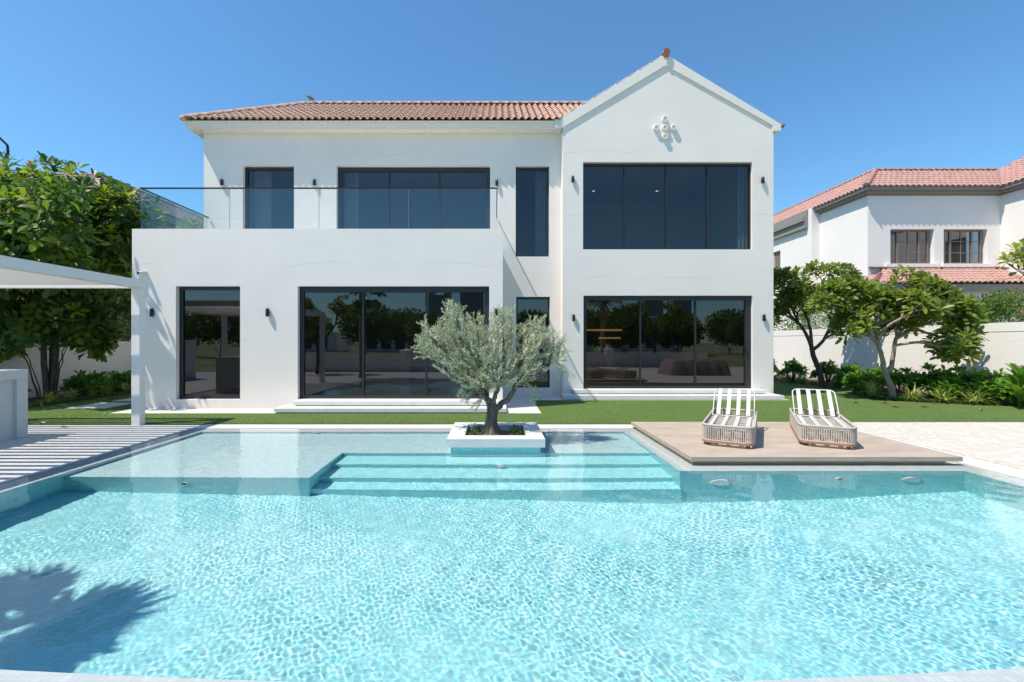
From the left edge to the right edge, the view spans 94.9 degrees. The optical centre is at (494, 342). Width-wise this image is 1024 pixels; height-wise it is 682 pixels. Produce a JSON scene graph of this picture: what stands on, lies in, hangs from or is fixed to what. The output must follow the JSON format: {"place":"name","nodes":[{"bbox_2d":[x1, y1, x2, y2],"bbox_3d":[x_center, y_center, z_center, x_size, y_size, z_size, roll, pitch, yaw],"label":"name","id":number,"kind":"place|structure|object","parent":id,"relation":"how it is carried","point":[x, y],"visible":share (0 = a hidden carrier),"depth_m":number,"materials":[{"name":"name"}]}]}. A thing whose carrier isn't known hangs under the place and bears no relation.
{"place":"outdoors","nodes":[
{"label":"outdoors","id":0,"kind":"place"},
{"bbox_2d":[0,425,202,483],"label":"pool deck","id":1,"kind":"structure","parent":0,"point":[40,449],"depth_m":8.58,"materials":[{"name":"wood"}]},
{"bbox_2d":[0,369,27,440],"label":"outdoor counter","id":2,"kind":"object","parent":1,"relation":"on","point":[13,403],"visible":1,"depth_m":8.99,"materials":[{"name":"stone"}]},
{"bbox_2d":[0,255,144,425],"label":"pergola","id":3,"kind":"object","parent":1,"relation":"on","point":[17,273],"visible":1,"depth_m":10.35,"materials":[{"name":"silver metal"}]},
{"bbox_2d":[64,395,786,412],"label":"paving","id":4,"kind":"structure","parent":0,"point":[518,404],"depth_m":13.14,"materials":[{"name":"stone"}]},
{"bbox_2d":[132,48,784,412],"bbox_3d":[-0.415,-3.982,17.055,20.250,11.665,9.950,0,0,0],"label":"villa","id":5,"kind":"object","parent":4,"relation":"on","point":[641,247],"visible":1,"depth_m":15.80,"materials":[{"name":"white paint"}]},
{"bbox_2d":[137,271,146,274],"bbox_3d":[-9.618,-1.900,12.790,0.112,0.125,0.242,0,0,13],"label":"security camera","id":6,"kind":"object","parent":5,"relation":"attached to","point":[142,272],"visible":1,"depth_m":12.76,"materials":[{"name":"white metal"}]},
{"bbox_2d":[149,308,153,316],"bbox_3d":[-9.397,-0.811,12.849,0.092,0.223,0.099,0,0,0],"label":"wall lamp","id":7,"kind":"object","parent":5,"relation":"attached to","point":[151,312],"visible":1,"depth_m":12.81,"materials":[{"name":"black metal"}]},
{"bbox_2d":[179,287,239,397],"bbox_3d":[-7.887,0.018,13.084,1.766,3.085,0.112,0,0,0],"label":"window","id":8,"kind":"structure","parent":5,"relation":"in","point":[209,317],"depth_m":13.09,"materials":[{"name":"grey glass"}]},
{"bbox_2d":[245,168,293,228],"bbox_3d":[-7.821,-4.445,16.394,1.768,3.270,0.112,0,0,0],"label":"window","id":9,"kind":"structure","parent":5,"relation":"in","point":[264,208],"depth_m":16.40,"materials":[{"name":"grey"}]},
{"bbox_2d":[305,94,313,100],"bbox_3d":[-7.313,-9.666,18.550,0.349,0.316,0.142,0,0,0],"label":"roof finial","id":10,"kind":"object","parent":5,"relation":"on","point":[310,97],"visible":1,"depth_m":18.51,"materials":[{"name":"brown ceramic"}]},
{"bbox_2d":[139,187,497,228],"bbox_3d":[-4.904,-3.539,14.611,9.962,1.538,3.118,0,0,0],"label":"glass balustrade","id":11,"kind":"object","parent":5,"relation":"on","point":[229,188],"visible":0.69,"depth_m":13.05,"materials":[{"name":"grey"}]},
{"bbox_2d":[300,288,488,398],"bbox_3d":[-2.789,0.023,13.074,5.266,3.085,0.112,0,0,0],"label":"sliding door","id":12,"kind":"structure","parent":5,"relation":"in","point":[356,343],"depth_m":13.08,"materials":[{"name":"grey glass"}]},
{"bbox_2d":[338,168,489,228],"bbox_3d":[-2.818,-4.445,16.394,5.304,3.270,0.112,0,0,0],"label":"sliding door","id":13,"kind":"structure","parent":5,"relation":"in","point":[357,208],"depth_m":16.40,"materials":[{"name":"grey"}]},
{"bbox_2d":[516,168,548,256],"bbox_3d":[1.295,-4.505,16.350,1.156,3.090,0.100,0,0,0],"label":"window","id":14,"kind":"structure","parent":5,"relation":"in","point":[532,184],"depth_m":16.35,"materials":[{"name":"grey"}]},
{"bbox_2d":[516,298,549,386],"bbox_3d":[1.315,0.010,16.350,1.165,3.120,0.100,0,0,0],"label":"window","id":15,"kind":"structure","parent":5,"relation":"in","point":[524,306],"depth_m":16.35,"materials":[{"name":"grey glass"}]},
{"bbox_2d":[583,164,750,248],"bbox_3d":[5.816,-4.579,15.948,5.698,2.902,0.104,0,0,0],"label":"window","id":16,"kind":"structure","parent":5,"relation":"in","point":[626,206],"depth_m":15.95,"materials":[{"name":"grey"}]},
{"bbox_2d":[583,296,750,387],"bbox_3d":[5.830,0.005,15.925,5.700,3.120,0.150,0,0,0],"label":"sliding door","id":17,"kind":"structure","parent":5,"relation":"in","point":[629,341],"depth_m":15.95,"materials":[{"name":"grey glass"}]},
{"bbox_2d":[0,429,1023,681],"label":"water","id":18,"kind":"structure","parent":0,"point":[376,555],"depth_m":3.91,"materials":[{"name":"blue liquid"}]},
{"bbox_2d":[0,0,1023,216],"label":"sky","id":19,"kind":"structure","parent":0,"point":[857,87],"materials":[{"name":"blue"}]},
{"bbox_2d":[28,381,1023,424],"bbox_3d":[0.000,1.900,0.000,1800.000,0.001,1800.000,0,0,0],"label":"ground","id":20,"kind":"structure","parent":0,"point":[205,424],"depth_m":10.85,"materials":[{"name":"green plant"}]},
{"bbox_2d":[0,137,9,174],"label":"street pole","id":21,"kind":"object","parent":20,"relation":"on","point":[7,147],"visible":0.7,"depth_m":19.96,"materials":[{"name":"black metal"}]},
{"bbox_2d":[2,151,24,185],"bbox_3d":[-18.357,-2.609,17.260,4.583,8.918,4.502,0,0,0],"label":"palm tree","id":22,"kind":"object","parent":20,"relation":"on","point":[12,176],"visible":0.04,"depth_m":17.61,"materials":[{"name":"green plant"}]},
{"bbox_2d":[5,290,107,338],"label":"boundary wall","id":23,"kind":"structure","parent":20,"relation":"on","point":[62,309],"depth_m":20.20,"materials":[{"name":"white paint"}]},
{"bbox_2d":[0,339,130,397],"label":"garden wall","id":24,"kind":"structure","parent":20,"relation":"on","point":[119,360],"depth_m":16.99,"materials":[{"name":"paint"}]},
{"bbox_2d":[3,313,130,339],"bbox_3d":[-16.608,0.301,17.939,1.909,3.187,7.299,0,0,0],"label":"hedge","id":25,"kind":"object","parent":20,"relation":"on","point":[125,329],"visible":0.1,"depth_m":20.28,"materials":[{"name":"green plant"}]},
{"bbox_2d":[23,289,130,338],"bbox_3d":[-17.131,-0.732,19.535,6.663,5.242,3.613,0,0,-44],"label":"leafy bush","id":26,"kind":"object","parent":20,"relation":"on","point":[111,313],"visible":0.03,"depth_m":20.64,"materials":[{"name":"green plant"}]},
{"bbox_2d":[0,151,168,398],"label":"almond tree","id":27,"kind":"object","parent":20,"relation":"on","point":[55,219],"visible":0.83,"depth_m":14.28,"materials":[{"name":"green plant"}]},
{"bbox_2d":[7,171,203,338],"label":"neighbour house","id":28,"kind":"structure","parent":20,"relation":"on","point":[177,212],"depth_m":27.17,"materials":[{"name":"grey"}]},
{"bbox_2d":[111,199,176,338],"bbox_3d":[-16.524,-2.379,21.432,4.472,8.458,4.492,0,0,31],"label":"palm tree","id":29,"kind":"object","parent":20,"relation":"on","point":[131,255],"visible":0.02,"depth_m":21.25,"materials":[{"name":"green plant"}]},
{"bbox_2d":[28,378,1007,407],"bbox_3d":[2.000,1.830,21.300,36.000,0.001,17.400,0,0,0],"label":"flower bed","id":30,"kind":"object","parent":20,"relation":"on","point":[32,399],"visible":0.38,"depth_m":15.55,"materials":[{"name":"soil"}]},
{"bbox_2d":[35,391,60,403],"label":"spider plant","id":31,"kind":"object","parent":30,"relation":"on","point":[50,399],"visible":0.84,"depth_m":13.80,"materials":[{"name":"green plant"}]},
{"bbox_2d":[57,389,86,400],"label":"spider plant","id":32,"kind":"object","parent":30,"relation":"on","point":[69,395],"visible":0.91,"depth_m":14.56,"materials":[{"name":"green plant"}]},
{"bbox_2d":[57,370,110,396],"bbox_3d":[-13.602,1.383,15.556,1.396,0.954,1.376,0,0,0],"label":"broadleaf shrub","id":33,"kind":"object","parent":30,"relation":"on","point":[80,380],"visible":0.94,"depth_m":15.31,"materials":[{"name":"green plant"}]},
{"bbox_2d":[77,385,103,396],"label":"spider plant","id":34,"kind":"object","parent":30,"relation":"on","point":[91,394],"visible":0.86,"depth_m":15.30,"materials":[{"name":"green plant"}]},
{"bbox_2d":[84,371,120,394],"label":"broadleaf shrub","id":35,"kind":"object","parent":30,"relation":"on","point":[111,381],"visible":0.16,"depth_m":16.52,"materials":[{"name":"green plant"}]},
{"bbox_2d":[98,383,115,395],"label":"spider plant","id":36,"kind":"object","parent":30,"relation":"on","point":[108,390],"visible":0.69,"depth_m":16.01,"materials":[{"name":"green plant"}]},
{"bbox_2d":[104,370,130,391],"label":"broadleaf shrub","id":37,"kind":"object","parent":30,"relation":"on","point":[123,377],"visible":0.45,"depth_m":17.29,"materials":[{"name":"green plant"}]},
{"bbox_2d":[116,380,130,391],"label":"spider plant","id":38,"kind":"object","parent":30,"relation":"on","point":[125,388],"visible":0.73,"depth_m":16.89,"materials":[{"name":"green plant"}]},
{"bbox_2d":[176,217,203,228],"bbox_3d":[-14.419,-1.898,21.303,3.831,7.549,2.594,0,0,-15],"label":"leafy tree","id":39,"kind":"object","parent":30,"relation":"on","point":[198,225],"visible":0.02,"depth_m":21.08,"materials":[{"name":"green plant"}]},
{"bbox_2d":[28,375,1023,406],"bbox_3d":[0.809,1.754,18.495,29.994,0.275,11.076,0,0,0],"label":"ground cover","id":40,"kind":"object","parent":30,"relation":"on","point":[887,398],"visible":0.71,"depth_m":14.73,"materials":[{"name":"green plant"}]},
{"bbox_2d":[773,359,780,376],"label":"broadleaf shrub","id":41,"kind":"object","parent":30,"relation":"on","point":[775,369],"visible":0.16,"depth_m":23.12,"materials":[{"name":"green plant"}]},
{"bbox_2d":[775,358,809,381],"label":"broadleaf shrub","id":42,"kind":"object","parent":30,"relation":"on","point":[793,366],"visible":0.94,"depth_m":21.36,"materials":[{"name":"green plant"}]},
{"bbox_2d":[773,304,832,330],"bbox_3d":[16.599,-0.245,25.393,2.560,4.270,5.079,0,0,0],"label":"hedge","id":43,"kind":"object","parent":30,"relation":"on","point":[791,324],"visible":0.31,"depth_m":25.10,"materials":[{"name":"green plant"}]},
{"bbox_2d":[794,372,813,383],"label":"spider plant","id":44,"kind":"object","parent":30,"relation":"on","point":[803,379],"visible":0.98,"depth_m":20.66,"materials":[{"name":"green plant"}]},
{"bbox_2d":[809,359,841,384],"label":"broadleaf shrub","id":45,"kind":"object","parent":30,"relation":"on","point":[829,369],"visible":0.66,"depth_m":20.10,"materials":[{"name":"green plant"}]},
{"bbox_2d":[773,259,884,386],"bbox_3d":[13.727,-0.789,19.381,5.916,5.399,2.952,0,0,0],"label":"frangipani tree","id":46,"kind":"object","parent":30,"relation":"on","point":[794,291],"visible":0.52,"depth_m":19.26,"materials":[{"name":"green plant"}]},
{"bbox_2d":[824,377,842,387],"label":"spider plant","id":47,"kind":"object","parent":30,"relation":"on","point":[835,383],"visible":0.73,"depth_m":18.85,"materials":[{"name":"green plant"}]},
{"bbox_2d":[832,362,865,388],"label":"broadleaf shrub","id":48,"kind":"object","parent":30,"relation":"on","point":[845,370],"visible":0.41,"depth_m":18.43,"materials":[{"name":"green plant"}]},
{"bbox_2d":[841,369,883,393],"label":"broadleaf shrub","id":49,"kind":"object","parent":30,"relation":"on","point":[853,379],"visible":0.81,"depth_m":16.52,"materials":[{"name":"green plant"}]},
{"bbox_2d":[854,380,894,397],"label":"spider plant","id":50,"kind":"object","parent":30,"relation":"on","point":[872,388],"visible":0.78,"depth_m":15.39,"materials":[{"name":"green plant"}]},
{"bbox_2d":[860,365,896,391],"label":"broadleaf shrub","id":51,"kind":"object","parent":30,"relation":"on","point":[878,371],"visible":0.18,"depth_m":17.15,"materials":[{"name":"green plant"}]},
{"bbox_2d":[803,264,988,396],"bbox_3d":[12.785,-0.325,14.938,5.568,4.471,2.999,0,0,0],"label":"frangipani tree","id":52,"kind":"object","parent":30,"relation":"on","point":[912,308],"visible":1,"depth_m":14.74,"materials":[{"name":"green plant"}]},
{"bbox_2d":[876,366,924,396],"bbox_3d":[13.790,1.329,15.938,1.328,1.061,1.337,0,0,-32],"label":"broadleaf shrub","id":53,"kind":"object","parent":30,"relation":"on","point":[909,380],"visible":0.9,"depth_m":15.72,"materials":[{"name":"green plant"}]},
{"bbox_2d":[897,383,926,400],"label":"spider plant","id":54,"kind":"object","parent":30,"relation":"on","point":[914,395],"visible":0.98,"depth_m":14.60,"materials":[{"name":"green plant"}]},
{"bbox_2d":[907,362,957,397],"bbox_3d":[14.452,1.261,15.527,1.328,1.206,1.337,0,0,41],"label":"broadleaf shrub","id":55,"kind":"object","parent":30,"relation":"on","point":[932,373],"visible":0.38,"depth_m":15.48,"materials":[{"name":"green plant"}]},
{"bbox_2d":[922,384,963,402],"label":"spider plant","id":56,"kind":"object","parent":30,"relation":"on","point":[941,395],"visible":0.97,"depth_m":14.15,"materials":[{"name":"green plant"}]},
{"bbox_2d":[921,375,975,399],"bbox_3d":[14.266,1.431,14.707,1.328,0.844,1.337,0,0,-39],"label":"broadleaf shrub","id":57,"kind":"object","parent":30,"relation":"on","point":[956,383],"visible":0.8,"depth_m":14.63,"materials":[{"name":"green plant"}]},
{"bbox_2d":[944,365,989,399],"bbox_3d":[15.051,1.289,15.126,1.328,1.146,1.337,0,0,40],"label":"broadleaf shrub","id":58,"kind":"object","parent":30,"relation":"on","point":[964,374],"visible":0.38,"depth_m":15.03,"materials":[{"name":"green plant"}]},
{"bbox_2d":[930,287,1023,324],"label":"hedge","id":59,"kind":"object","parent":30,"relation":"on","point":[1012,302],"visible":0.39,"depth_m":16.57,"materials":[{"name":"green plant"}]},
{"bbox_2d":[958,386,996,404],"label":"spider plant","id":60,"kind":"object","parent":30,"relation":"on","point":[973,398],"visible":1,"depth_m":13.79,"materials":[{"name":"green plant"}]},
{"bbox_2d":[964,378,1013,400],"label":"broadleaf shrub","id":61,"kind":"object","parent":30,"relation":"on","point":[975,387],"visible":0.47,"depth_m":14.08,"materials":[{"name":"green plant"}]},
{"bbox_2d":[970,368,1009,399],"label":"broadleaf shrub","id":62,"kind":"object","parent":30,"relation":"on","point":[997,375],"visible":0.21,"depth_m":14.58,"materials":[{"name":"green plant"}]},
{"bbox_2d":[979,298,1019,322],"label":"hedge","id":63,"kind":"object","parent":30,"relation":"on","point":[992,311],"visible":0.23,"depth_m":16.86,"materials":[{"name":"green plant"}]},
{"bbox_2d":[989,393,1015,405],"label":"spider plant","id":64,"kind":"object","parent":30,"relation":"on","point":[1009,400],"visible":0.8,"depth_m":13.55,"materials":[{"name":"green plant"}]},
{"bbox_2d":[987,379,1023,405],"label":"broadleaf shrub","id":65,"kind":"object","parent":30,"relation":"on","point":[1002,387],"visible":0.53,"depth_m":13.59,"materials":[{"name":"green plant"}]},
{"bbox_2d":[28,394,1020,423],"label":"turf blades","id":66,"kind":"object","parent":20,"relation":"on","point":[119,419],"visible":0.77,"depth_m":11.51,"materials":[{"name":"green plant"}]},
{"bbox_2d":[195,424,1023,478],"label":"coping","id":67,"kind":"object","parent":20,"relation":"on","point":[1002,469],"visible":0.19,"depth_m":10.17,"materials":[{"name":"stone"}]},
{"bbox_2d":[773,156,1023,330],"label":"neighbour house","id":68,"kind":"structure","parent":20,"relation":"on","point":[957,227],"depth_m":23.00,"materials":[{"name":"paint"}]},
{"bbox_2d":[775,251,779,269],"bbox_3d":[17.970,-4.900,29.700,0.040,1.660,0.760,0,0,0],"label":"window","id":69,"kind":"structure","parent":68,"relation":"in","point":[777,255],"depth_m":29.81,"materials":[{"name":"brown"}]},
{"bbox_2d":[890,230,928,263],"bbox_3d":[20.395,-4.700,23.205,2.010,1.680,0.090,0,0,0],"label":"window","id":70,"kind":"structure","parent":68,"relation":"in","point":[906,246],"depth_m":23.20,"materials":[{"name":"brown"}]},
{"bbox_2d":[944,230,980,263],"bbox_3d":[23.005,-4.700,23.205,2.010,1.680,0.090,0,0,0],"label":"window","id":71,"kind":"structure","parent":68,"relation":"in","point":[960,246],"depth_m":23.20,"materials":[{"name":"brown"}]},
{"bbox_2d":[949,275,1023,286],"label":"gutter","id":72,"kind":"object","parent":68,"relation":"hanging from","point":[986,281],"visible":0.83,"depth_m":20.79,"materials":[{"name":"black metal"}]},
{"bbox_2d":[773,322,1023,397],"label":"garden wall","id":73,"kind":"structure","parent":20,"relation":"on","point":[1004,344],"depth_m":18.37,"materials":[{"name":"white paint"}]},
{"bbox_2d":[996,238,1023,275],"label":"frangipani tree","id":74,"kind":"object","parent":20,"relation":"on","point":[1018,253],"visible":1,"depth_m":11.92,"materials":[{"name":"green plant"}]},
{"bbox_2d":[1005,363,1023,409],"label":"canna plant","id":75,"kind":"object","parent":20,"relation":"on","point":[1017,385],"visible":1,"depth_m":12.84,"materials":[{"name":"green plant"}]},
{"bbox_2d":[851,422,1023,469],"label":"crazy paving","id":76,"kind":"structure","parent":0,"point":[1000,443],"depth_m":9.13,"materials":[{"name":"beige stone"}]},
{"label":"pool basin","id":77,"kind":"structure","parent":0,"visible":0},
{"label":"pool steps","id":78,"kind":"structure","parent":77,"relation":"attached to","visible":0},
{"bbox_2d":[446,422,544,450],"bbox_3d":[0.015,1.950,8.840,1.681,0.600,1.700,0,0,0],"label":"planter","id":79,"kind":"object","parent":78,"relation":"on","point":[531,439],"visible":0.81,"depth_m":8.06,"materials":[{"name":"concrete"}]},
{"bbox_2d":[464,424,524,434],"bbox_3d":[0.000,1.682,8.859,1.129,0.202,0.933,0,0,0],"label":"planter greenery","id":80,"kind":"object","parent":79,"relation":"on","point":[478,431],"visible":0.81,"depth_m":8.85,"materials":[{"name":"green plant"}]},
{"bbox_2d":[411,299,577,434],"bbox_3d":[-0.028,0.472,8.804,3.154,2.614,1.311,0,0,0],"label":"olive tree","id":81,"kind":"object","parent":79,"relation":"in","point":[529,355],"visible":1,"depth_m":8.71,"materials":[{"name":"green plant"}]},
{"label":"pool margin","id":82,"kind":"structure","parent":0,"visible":0},
{"bbox_2d":[631,422,962,463],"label":"sun platform","id":83,"kind":"structure","parent":82,"relation":"on","point":[778,443],"depth_m":7.57,"materials":[{"name":"stone"}]},
{"bbox_2d":[702,388,757,447],"bbox_3d":[4.380,1.336,8.680,0.812,0.784,2.262,0,0,30],"label":"sun lounger","id":84,"kind":"object","parent":83,"relation":"on","point":[712,420],"visible":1,"depth_m":8.38,"materials":[{"name":"white fabric"}]},
{"bbox_2d":[789,388,856,448],"bbox_3d":[5.970,1.336,8.640,0.812,0.784,2.262,0,0,28],"label":"sun lounger","id":85,"kind":"object","parent":83,"relation":"on","point":[840,424],"visible":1,"depth_m":8.35,"materials":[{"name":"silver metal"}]}
]}

